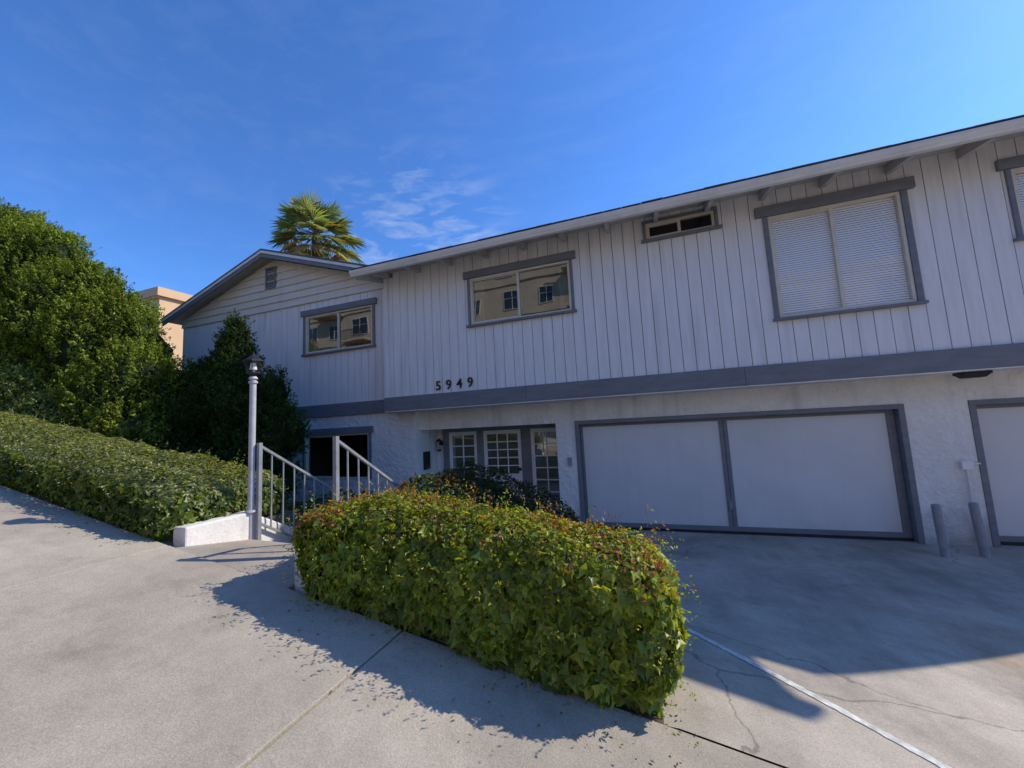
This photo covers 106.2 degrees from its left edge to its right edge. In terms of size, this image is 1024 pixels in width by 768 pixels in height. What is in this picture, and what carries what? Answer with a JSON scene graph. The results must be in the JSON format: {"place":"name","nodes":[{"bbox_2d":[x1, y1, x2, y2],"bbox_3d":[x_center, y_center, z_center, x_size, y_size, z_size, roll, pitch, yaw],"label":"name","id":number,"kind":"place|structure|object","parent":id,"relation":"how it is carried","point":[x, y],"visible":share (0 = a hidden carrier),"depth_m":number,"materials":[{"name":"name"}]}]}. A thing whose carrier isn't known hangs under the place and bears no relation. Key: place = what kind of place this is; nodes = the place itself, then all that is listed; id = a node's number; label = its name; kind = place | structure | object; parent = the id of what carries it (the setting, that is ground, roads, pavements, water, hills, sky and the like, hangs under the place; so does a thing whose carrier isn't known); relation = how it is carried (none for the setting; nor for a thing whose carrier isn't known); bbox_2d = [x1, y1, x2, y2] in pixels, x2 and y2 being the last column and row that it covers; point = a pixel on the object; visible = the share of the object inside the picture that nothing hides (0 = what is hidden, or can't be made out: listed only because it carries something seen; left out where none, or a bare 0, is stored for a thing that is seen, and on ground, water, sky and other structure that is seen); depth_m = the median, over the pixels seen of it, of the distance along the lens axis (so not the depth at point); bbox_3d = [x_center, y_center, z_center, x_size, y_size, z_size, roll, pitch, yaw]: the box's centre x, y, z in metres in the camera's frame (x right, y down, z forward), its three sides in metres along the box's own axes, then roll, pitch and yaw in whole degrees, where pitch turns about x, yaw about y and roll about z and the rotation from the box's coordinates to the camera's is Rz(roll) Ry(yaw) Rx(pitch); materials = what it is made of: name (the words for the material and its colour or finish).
{"place":"outdoors","nodes":[
{"label":"outdoors","id":0,"kind":"place"},
{"bbox_2d":[162,253,262,325],"bbox_3d":[-8.469,-2.614,10.775,4.050,1.483,0.040,-5,-6,19],"label":"wing rake board","id":1,"kind":"object","parent":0,"point":[215,287],"visible":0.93,"depth_m":10.71,"materials":[{"name":"grey wood"}]},
{"bbox_2d":[169,257,281,324],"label":"wing rake soffit","id":2,"kind":"structure","parent":1,"relation":"attached to","point":[225,287],"depth_m":11.01,"materials":[{"name":"grey wood"}]},
{"bbox_2d":[182,289,384,406],"bbox_3d":[-6.262,-0.652,10.184,7.550,2.660,0.032,-5,-6,19],"label":"wing siding","id":3,"kind":"object","parent":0,"point":[356,375],"visible":0.58,"depth_m":9.72,"materials":[{"name":"white wood"}]},
{"bbox_2d":[294,400,384,417],"bbox_3d":[-6.202,0.803,10.016,7.580,0.300,0.075,-5,-6,19],"label":"wing belt board","id":4,"kind":"object","parent":3,"relation":"attached to","point":[351,408],"depth_m":9.20,"materials":[{"name":"grey wood"}]},
{"bbox_2d":[261,253,392,277],"bbox_3d":[-4.642,-2.948,9.416,4.100,1.500,0.040,-5,-6,19],"label":"wing rake board","id":5,"kind":"object","parent":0,"point":[314,263],"visible":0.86,"depth_m":9.53,"materials":[{"name":"grey wood"}]},
{"bbox_2d":[0,485,781,767],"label":"sidewalk","id":6,"kind":"structure","parent":0,"point":[134,651],"depth_m":1.88,"materials":[{"name":"concrete"}]},
{"bbox_2d":[1,486,699,765],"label":"fallen leaves","id":7,"kind":"object","parent":6,"relation":"on","point":[568,703],"visible":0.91,"depth_m":2.13,"materials":[{"name":"brown plant"}]},
{"bbox_2d":[1,483,787,767],"bbox_3d":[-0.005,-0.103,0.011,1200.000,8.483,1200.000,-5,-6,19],"label":"ground","id":8,"kind":"structure","parent":0,"point":[288,514],"depth_m":3.88,"materials":[{"name":"grey concrete"}]},
{"bbox_2d":[0,362,73,430],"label":"juniper shrub","id":9,"kind":"object","parent":8,"relation":"on","point":[19,394],"visible":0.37,"depth_m":7.27,"materials":[{"name":"green plant"}]},
{"bbox_2d":[0,197,192,455],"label":"juniper tree","id":10,"kind":"object","parent":8,"relation":"on","point":[80,326],"visible":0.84,"depth_m":8.08,"materials":[{"name":"green plant"}]},
{"bbox_2d":[0,407,289,541],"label":"hedge","id":11,"kind":"object","parent":8,"relation":"on","point":[165,492],"visible":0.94,"depth_m":3.98,"materials":[{"name":"green plant"}]},
{"bbox_2d":[135,286,192,369],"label":"walls","id":12,"kind":"structure","parent":8,"relation":"on","point":[169,300],"depth_m":22.61,"materials":[{"name":"beige paint"}]},
{"bbox_2d":[173,511,292,547],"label":"wall","id":13,"kind":"structure","parent":8,"relation":"on","point":[233,527],"depth_m":3.57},
{"bbox_2d":[242,352,264,538],"bbox_3d":[-2.627,0.627,3.887,0.185,1.935,0.185,-8,-8,42],"label":"lamp post","id":14,"kind":"object","parent":13,"relation":"on","point":[253,359],"visible":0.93,"depth_m":3.88,"materials":[{"name":"metal"}]},
{"bbox_2d":[156,308,315,503],"bbox_3d":[-5.560,0.707,7.516,3.841,4.743,1.752,-5,-6,19],"label":"cypress tree","id":15,"kind":"object","parent":8,"relation":"on","point":[211,412],"visible":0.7,"depth_m":7.24,"materials":[{"name":"green plant"}]},
{"bbox_2d":[177,539,294,590],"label":"concrete stairs","id":16,"kind":"structure","parent":8,"relation":"on","point":[263,560],"depth_m":3.12,"materials":[{"name":"grey concrete"}]},
{"bbox_2d":[255,443,351,539],"bbox_3d":[-2.237,1.664,4.559,0.038,2.016,1.648,-5,-6,19],"label":"stair railing","id":17,"kind":"object","parent":16,"relation":"on","point":[259,524],"visible":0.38,"depth_m":3.98,"materials":[{"name":"metal"}]},
{"bbox_2d":[333,436,406,506],"bbox_3d":[-1.177,1.585,4.085,0.038,2.129,1.828,-5,-6,19],"label":"stair railing","id":18,"kind":"object","parent":16,"relation":"on","point":[337,442],"visible":0.28,"depth_m":3.44,"materials":[{"name":"metal"}]},
{"bbox_2d":[295,546,320,593],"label":"wall","id":19,"kind":"structure","parent":8,"relation":"on","point":[298,586],"depth_m":2.79,"materials":[{"name":"grey concrete"}]},
{"bbox_2d":[266,189,366,263],"bbox_3d":[-10.882,-3.581,21.320,5.141,14.683,5.000,-5,-6,19],"label":"fan palm tree","id":20,"kind":"object","parent":8,"relation":"on","point":[300,214],"visible":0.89,"depth_m":21.11,"materials":[{"name":"green plant"}]},
{"bbox_2d":[276,487,376,513],"bbox_3d":[-2.718,2.228,5.447,1.412,1.278,1.865,-5,-6,19],"label":"shrub","id":21,"kind":"object","parent":8,"relation":"on","point":[301,503],"visible":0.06,"depth_m":5.61,"materials":[{"name":"green plant"}]},
{"bbox_2d":[305,593,702,738],"bbox_3d":[0.153,2.011,3.372,2.498,1.088,2.454,-5,-6,19],"label":"planting bed","id":22,"kind":"object","parent":8,"relation":"on","point":[654,718],"visible":0.03,"depth_m":1.95,"materials":[{"name":"soil"}]},
{"bbox_2d":[385,457,580,540],"bbox_3d":[-0.201,1.579,3.928,1.727,1.574,1.789,-5,-6,19],"label":"shrub","id":23,"kind":"object","parent":22,"relation":"on","point":[492,488],"visible":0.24,"depth_m":4.02,"materials":[{"name":"green plant"}]},
{"bbox_2d":[279,472,700,734],"bbox_3d":[-0.279,1.231,2.646,2.854,1.242,1.219,-5,-6,19],"label":"hedge","id":24,"kind":"object","parent":22,"relation":"on","point":[565,612],"visible":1,"depth_m":2.20,"materials":[{"name":"green plant"}]},
{"bbox_2d":[287,369,1023,546],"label":"stucco walls","id":25,"kind":"structure","parent":8,"relation":"on","point":[940,429],"depth_m":6.44,"materials":[{"name":"white paint"}]},
{"bbox_2d":[305,433,368,478],"bbox_3d":[-4.202,1.740,9.249,1.950,1.060,0.082,-5,-6,19],"label":"frame","id":26,"kind":"object","parent":25,"relation":"attached to","point":[307,458],"visible":0.44,"depth_m":9.35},
{"bbox_2d":[302,426,373,478],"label":"trim","id":27,"kind":"structure","parent":25,"relation":"attached to","point":[347,430],"depth_m":9.12,"materials":[{"name":"wood"}]},
{"bbox_2d":[310,435,367,476],"bbox_3d":[-3.910,1.956,10.017,2.610,1.820,1.530,-5,-6,19],"label":"window glass","id":28,"kind":"object","parent":25,"relation":"attached to","point":[321,456],"visible":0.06,"depth_m":10.85,"materials":[{"name":"black glass"}]},
{"bbox_2d":[423,451,430,469],"bbox_3d":[-1.942,1.744,8.783,0.055,0.400,0.220,-5,-6,19],"label":"mailbox","id":29,"kind":"object","parent":25,"relation":"attached to","point":[426,460],"visible":1,"depth_m":8.73,"materials":[{"name":"black metal"}]},
{"bbox_2d":[567,457,571,465],"bbox_3d":[1.119,1.505,7.452,0.080,0.160,0.028,-5,-6,19],"label":"keypad","id":30,"kind":"object","parent":25,"relation":"attached to","point":[569,459],"visible":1,"depth_m":7.44,"materials":[{"name":"paint"}]},
{"bbox_2d":[385,366,1023,412],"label":"overhang soffit","id":31,"kind":"structure","parent":25,"relation":"on","point":[779,384],"depth_m":6.27,"materials":[{"name":"white paint"}]},
{"bbox_2d":[384,342,1023,411],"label":"belt board","id":32,"kind":"object","parent":31,"relation":"on","point":[989,356],"visible":1,"depth_m":6.10,"materials":[{"name":"wood"}]},
{"bbox_2d":[383,279,389,397],"bbox_3d":[-2.728,-1.059,8.736,0.110,2.800,0.392,-5,-6,19],"label":"corner board","id":33,"kind":"object","parent":32,"relation":"on","point":[386,343],"visible":0.4,"depth_m":8.54,"materials":[{"name":"paint"}]},
{"bbox_2d":[952,370,992,378],"bbox_3d":[6.448,-0.129,5.388,0.300,0.084,0.220,-5,-6,19],"label":"soffit light","id":34,"kind":"object","parent":31,"relation":"attached to","point":[972,374],"visible":0.98,"depth_m":5.32,"materials":[{"name":"black metal"}]},
{"bbox_2d":[574,404,925,543],"bbox_3d":[3.658,1.550,6.645,5.020,2.080,0.212,-5,-6,19],"label":"casing","id":35,"kind":"object","parent":25,"relation":"attached to","point":[909,476],"visible":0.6,"depth_m":5.98,"materials":[{"name":"wood"}]},
{"bbox_2d":[580,409,912,537],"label":"door stiles","id":36,"kind":"object","parent":35,"relation":"attached to","point":[897,469],"depth_m":6.48,"materials":[{"name":"wood"}]},
{"bbox_2d":[729,501,732,509],"bbox_3d":[3.737,2.072,6.572,0.050,0.140,0.029,-5,-6,19],"label":"lock plate","id":37,"kind":"object","parent":36,"relation":"attached to","point":[730,506],"visible":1,"depth_m":6.56,"materials":[{"name":"paint"}]},
{"bbox_2d":[583,413,902,531],"bbox_3d":[3.649,1.545,6.697,4.710,1.798,0.018,-5,-6,19],"label":"garage door","id":38,"kind":"structure","parent":36,"relation":"attached to","point":[834,472],"depth_m":6.53,"materials":[{"name":"paint"}]},
{"bbox_2d":[583,413,902,531],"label":"door panels","id":39,"kind":"structure","parent":38,"relation":"in","point":[835,472],"depth_m":6.53,"materials":[{"name":"paint"}]},
{"bbox_2d":[959,461,980,501],"bbox_3d":[6.580,1.664,5.442,0.210,1.140,0.058,-5,-6,19],"label":"electrical box","id":40,"kind":"object","parent":25,"relation":"attached to","point":[966,465],"visible":0.78,"depth_m":5.48,"materials":[{"name":"white metal"}]},
{"bbox_2d":[967,397,1023,547],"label":"casing","id":41,"kind":"object","parent":25,"relation":"attached to","point":[972,404],"visible":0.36,"depth_m":5.46,"materials":[{"name":"wood"}]},
{"bbox_2d":[976,403,1023,541],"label":"door stiles","id":42,"kind":"object","parent":41,"relation":"attached to","point":[1011,538],"depth_m":5.47,"materials":[{"name":"wood"}]},
{"bbox_2d":[977,407,1023,535],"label":"garage door","id":43,"kind":"structure","parent":42,"relation":"attached to","point":[1002,431],"depth_m":5.49,"materials":[{"name":"paint"}]},
{"bbox_2d":[977,407,1023,535],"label":"door panels","id":44,"kind":"structure","parent":43,"relation":"in","point":[1002,429],"depth_m":5.49,"materials":[{"name":"paint"}]},
{"bbox_2d":[489,401,1013,487],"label":"walls","id":45,"kind":"structure","parent":8,"relation":"on","point":[764,415],"depth_m":12.16,"materials":[{"name":"white paint"}]},
{"bbox_2d":[508,193,812,383],"bbox_3d":[3.931,-1.185,9.897,11.816,3.120,6.970,-5,-6,19],"label":"wall backing","id":46,"kind":"object","parent":45,"relation":"attached to","point":[652,302],"depth_m":6.75,"materials":[{"name":"grey wood"}]},
{"bbox_2d":[483,266,559,319],"bbox_3d":[0.426,-1.554,8.371,2.740,1.740,1.530,-5,-6,19],"label":"room","id":47,"kind":"object","parent":46,"relation":"attached to","point":[539,290],"visible":0.14,"depth_m":9.12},
{"bbox_2d":[388,136,1023,396],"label":"siding","id":48,"kind":"object","parent":46,"relation":"attached to","point":[970,254],"visible":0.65,"depth_m":6.40,"materials":[{"name":"paint"}]},
{"bbox_2d":[467,377,472,386],"bbox_3d":[-0.845,-0.039,7.765,0.122,0.197,0.016,-5,-6,19],"label":"house number","id":49,"kind":"object","parent":48,"relation":"attached to","point":[470,382],"visible":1,"depth_m":7.75,"materials":[{"name":"black metal"}]},
{"bbox_2d":[463,250,576,327],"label":"trim","id":50,"kind":"structure","parent":48,"relation":"attached to","point":[538,261],"depth_m":7.51,"materials":[{"name":"wood"}]},
{"bbox_2d":[469,260,571,324],"bbox_3d":[0.134,-1.770,7.604,2.080,0.980,0.082,-5,-6,19],"label":"frame","id":51,"kind":"object","parent":48,"relation":"attached to","point":[503,274],"visible":0.9,"depth_m":7.60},
{"bbox_2d":[473,281,484,321],"bbox_3d":[-0.691,-1.685,8.003,0.250,0.980,0.049,-5,-6,19],"label":"curtain","id":52,"kind":"object","parent":51,"relation":"hanging from","point":[479,306],"visible":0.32,"depth_m":8.00,"materials":[{"name":"white fabric"}]},
{"bbox_2d":[558,264,569,309],"bbox_3d":[1.028,-1.839,7.393,0.250,0.980,0.049,-5,-6,19],"label":"curtain","id":53,"kind":"object","parent":51,"relation":"hanging from","point":[563,287],"visible":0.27,"depth_m":7.41,"materials":[{"name":"white fabric"}]},
{"bbox_2d":[645,210,714,238],"bbox_3d":[2.900,-2.736,6.684,1.090,0.300,0.082,-5,-6,19],"label":"frame","id":54,"kind":"object","parent":48,"relation":"attached to","point":[669,221],"visible":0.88,"depth_m":6.67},
{"bbox_2d":[649,214,711,236],"bbox_3d":[2.902,-2.735,6.690,1.006,0.216,0.006,-5,-6,19],"label":"glass","id":55,"kind":"object","parent":54,"relation":"attached to","point":[695,222],"visible":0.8,"depth_m":6.66,"materials":[{"name":"black glass"}]},
{"bbox_2d":[641,206,721,243],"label":"trim","id":56,"kind":"structure","parent":48,"relation":"attached to","point":[689,232],"depth_m":6.60,"materials":[{"name":"wood"}]},
{"bbox_2d":[754,176,928,321],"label":"trim","id":57,"kind":"structure","parent":48,"relation":"attached to","point":[902,185],"depth_m":5.79,"materials":[{"name":"wood"}]},
{"bbox_2d":[767,191,916,317],"bbox_3d":[4.952,-1.926,5.870,1.670,1.670,0.082,-5,-6,19],"label":"frame","id":58,"kind":"object","parent":48,"relation":"attached to","point":[904,245],"visible":0.88,"depth_m":5.83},
{"bbox_2d":[772,197,909,313],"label":"blinds","id":59,"kind":"object","parent":58,"relation":"attached to","point":[826,275],"visible":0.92,"depth_m":5.86,"materials":[{"name":"white plastic"}]},
{"bbox_2d":[994,154,1023,241],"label":"trim","id":60,"kind":"structure","parent":48,"relation":"attached to","point":[1005,165],"depth_m":5.20,"materials":[{"name":"wood"}]},
{"bbox_2d":[1011,167,1023,234],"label":"frame","id":61,"kind":"object","parent":48,"relation":"attached to","point":[1015,171],"visible":0.5,"depth_m":5.21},
{"bbox_2d":[1016,173,1023,213],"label":"blinds","id":62,"kind":"object","parent":61,"relation":"attached to","point":[1019,187],"visible":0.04,"depth_m":5.24,"materials":[{"name":"white plastic"}]},
{"bbox_2d":[772,199,908,313],"bbox_3d":[5.243,-1.710,6.638,2.330,2.430,1.530,-5,-6,19],"label":"room","id":63,"kind":"object","parent":46,"relation":"attached to","point":[840,255],"visible":0.06,"depth_m":7.08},
{"bbox_2d":[1016,173,1023,209],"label":"room","id":64,"kind":"object","parent":46,"relation":"attached to","point":[1021,186],"depth_m":6.00,"materials":[{"name":"grey"}]},
{"bbox_3d":[3.313,-3.405,9.158,12.150,1.508,6.130,-5,-6,19],"label":"main roof","id":65,"kind":"object","parent":46,"relation":"on","visible":0},
{"bbox_2d":[354,275,382,282],"bbox_3d":[-2.456,-2.762,10.944,0.035,1.494,5.600,-5,-6,19],"label":"barge board","id":66,"kind":"object","parent":65,"relation":"attached to","point":[371,279],"visible":0.14,"depth_m":8.70,"materials":[{"name":"paint"}]},
{"bbox_2d":[349,117,1023,277],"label":"gutter","id":67,"kind":"object","parent":65,"relation":"attached to","point":[944,141],"visible":1,"depth_m":5.78,"materials":[{"name":"paint"}]},
{"bbox_2d":[349,115,1023,269],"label":"eave shingles","id":68,"kind":"object","parent":65,"relation":"on","point":[870,150],"visible":0.39,"depth_m":5.77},
{"bbox_2d":[369,131,1023,276],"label":"soffit boards","id":69,"kind":"object","parent":65,"relation":"attached to","point":[917,156],"visible":0.28,"depth_m":6.33,"materials":[{"name":"paint"}]},
{"bbox_2d":[370,137,997,278],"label":"rafter tails","id":70,"kind":"object","parent":69,"relation":"attached to","point":[824,181],"visible":0.74,"depth_m":5.93,"materials":[{"name":"grey wood"}]},
{"bbox_2d":[437,429,443,476],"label":"entry wall","id":71,"kind":"structure","parent":0,"point":[440,453],"depth_m":9.28,"materials":[{"name":"white paint"}]},
{"bbox_2d":[436,439,442,450],"bbox_3d":[-1.727,1.451,9.170,0.165,0.300,0.215,-5,-6,19],"label":"wall lantern","id":72,"kind":"object","parent":71,"relation":"attached to","point":[440,441],"depth_m":9.12,"materials":[{"name":"black metal"}]},
{"bbox_2d":[0,0,1023,295],"label":"sky","id":73,"kind":"structure","parent":0,"point":[169,135],"materials":[{"name":"blue"}]},
{"bbox_2d":[583,529,1023,767],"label":"driveway","id":74,"kind":"structure","parent":0,"point":[920,647],"depth_m":2.90,"materials":[{"name":"concrete"}]},
{"bbox_2d":[599,526,913,540],"bbox_3d":[3.713,2.530,6.553,4.860,0.045,0.007,-5,-6,19],"label":"rubber seal","id":75,"kind":"object","parent":74,"relation":"on","point":[795,535],"visible":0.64,"depth_m":6.31,"materials":[{"name":"black rubber"}]},
{"bbox_2d":[687,629,951,767],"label":"painted line","id":76,"kind":"object","parent":74,"relation":"on","point":[909,747],"visible":0.99,"depth_m":2.20,"materials":[{"name":"paint"}]},
{"bbox_2d":[930,504,950,557],"bbox_3d":[5.744,1.974,5.154,0.116,0.714,0.096,-5,-6,19],"label":"bollard","id":77,"kind":"object","parent":74,"relation":"on","point":[940,529],"visible":0.85,"depth_m":5.13,"materials":[{"name":"metal"}]},
{"bbox_2d":[968,502,990,557],"bbox_3d":[6.206,1.942,5.107,0.131,0.721,0.096,-5,-6,19],"label":"bollard","id":78,"kind":"object","parent":74,"relation":"on","point":[979,530],"visible":0.93,"depth_m":5.08,"materials":[{"name":"metal"}]},
{"bbox_2d":[1000,541,1023,545],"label":"rubber seal","id":79,"kind":"object","parent":74,"relation":"on","point":[1014,543],"depth_m":5.38,"materials":[{"name":"black rubber"}]},
{"bbox_3d":[-4.542,-2.993,9.710,4.100,1.358,0.567,-5,-6,19],"label":"wing gable edge","id":80,"kind":"object","parent":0,"visible":0},
{"bbox_2d":[162,248,286,318],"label":"wing roof","id":81,"kind":"structure","parent":80,"relation":"on","point":[214,282],"depth_m":10.69,"materials":[{"name":"grey"}]},
{"bbox_2d":[161,250,260,321],"bbox_3d":[-8.483,-2.666,10.749,4.050,1.383,0.023,-5,-6,19],"label":"wing rake edge","id":82,"kind":"object","parent":81,"relation":"attached to","point":[213,285],"visible":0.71,"depth_m":10.68,"materials":[{"name":"paint"}]},
{"bbox_2d":[260,249,365,271],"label":"wing roof","id":83,"kind":"structure","parent":80,"relation":"on","point":[315,258],"depth_m":9.59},
{"bbox_2d":[261,250,391,273],"bbox_3d":[-4.656,-3.001,9.390,4.100,1.400,0.023,-5,-6,19],"label":"wing rake edge","id":84,"kind":"object","parent":83,"relation":"attached to","point":[313,259],"visible":0.86,"depth_m":9.48,"materials":[{"name":"paint"}]},
{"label":"walkway","id":85,"kind":"object","parent":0,"visible":0},
{"bbox_2d":[443,423,560,509],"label":"entry doors","id":86,"kind":"structure","parent":85,"relation":"on","point":[527,455],"depth_m":8.67,"materials":[{"name":"grey wood"}]},
{"bbox_2d":[453,435,474,473],"bbox_3d":[-1.105,1.843,9.114,0.650,1.245,0.005,-5,-6,19],"label":"door curtain","id":87,"kind":"object","parent":86,"relation":"hanging from","point":[468,440],"depth_m":9.15,"materials":[{"name":"white fabric"}]},
{"bbox_2d":[487,433,518,472],"bbox_3d":[-0.184,1.586,8.802,0.830,0.895,0.005,-5,-6,19],"label":"door curtain","id":88,"kind":"object","parent":86,"relation":"hanging from","point":[503,445],"depth_m":8.80,"materials":[{"name":"white fabric"}]},
{"bbox_2d":[534,431,560,503],"bbox_3d":[0.800,1.823,8.425,0.610,1.545,0.005,-5,-6,19],"label":"door curtain","id":89,"kind":"object","parent":86,"relation":"hanging from","point":[540,449],"depth_m":8.44,"materials":[{"name":"white fabric"}]},
{"bbox_3d":[-6.229,-0.524,10.213,7.580,2.910,0.056,-5,-6,19],"label":"wing","id":90,"kind":"object","parent":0,"visible":0},
{"bbox_2d":[181,260,382,328],"bbox_3d":[-6.449,-2.666,10.403,7.440,1.400,0.072,-5,-6,19],"label":"gable lap siding","id":91,"kind":"object","parent":90,"relation":"on","point":[298,284],"visible":0.83,"depth_m":10.27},
{"bbox_2d":[265,266,276,289],"bbox_3d":[-6.525,-2.868,10.422,0.380,0.600,0.060,-5,-6,19],"label":"gable vent","id":92,"kind":"object","parent":91,"relation":"attached to","point":[274,268],"visible":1,"depth_m":10.40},
{"bbox_2d":[300,297,376,356],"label":"trim","id":93,"kind":"structure","parent":90,"relation":"attached to","point":[342,306],"depth_m":9.44,"materials":[{"name":"wood"}]},
{"bbox_2d":[305,305,371,353],"bbox_3d":[-4.292,-1.320,9.543,2.100,0.990,0.082,-5,-6,19],"label":"frame","id":94,"kind":"object","parent":90,"relation":"attached to","point":[337,313],"visible":0.84,"depth_m":9.56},
{"bbox_2d":[310,318,317,351],"bbox_3d":[-5.125,-1.234,9.946,0.252,0.990,0.049,-5,-6,19],"label":"curtain","id":95,"kind":"object","parent":94,"relation":"hanging from","point":[313,334],"visible":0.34,"depth_m":9.93,"materials":[{"name":"white fabric"}]},
{"bbox_2d":[309,308,370,351],"bbox_3d":[-4.000,-1.104,10.311,2.760,1.750,1.530,-5,-6,19],"label":"room","id":96,"kind":"object","parent":90,"relation":"attached to","point":[356,328],"visible":0.17,"depth_m":11.14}
]}

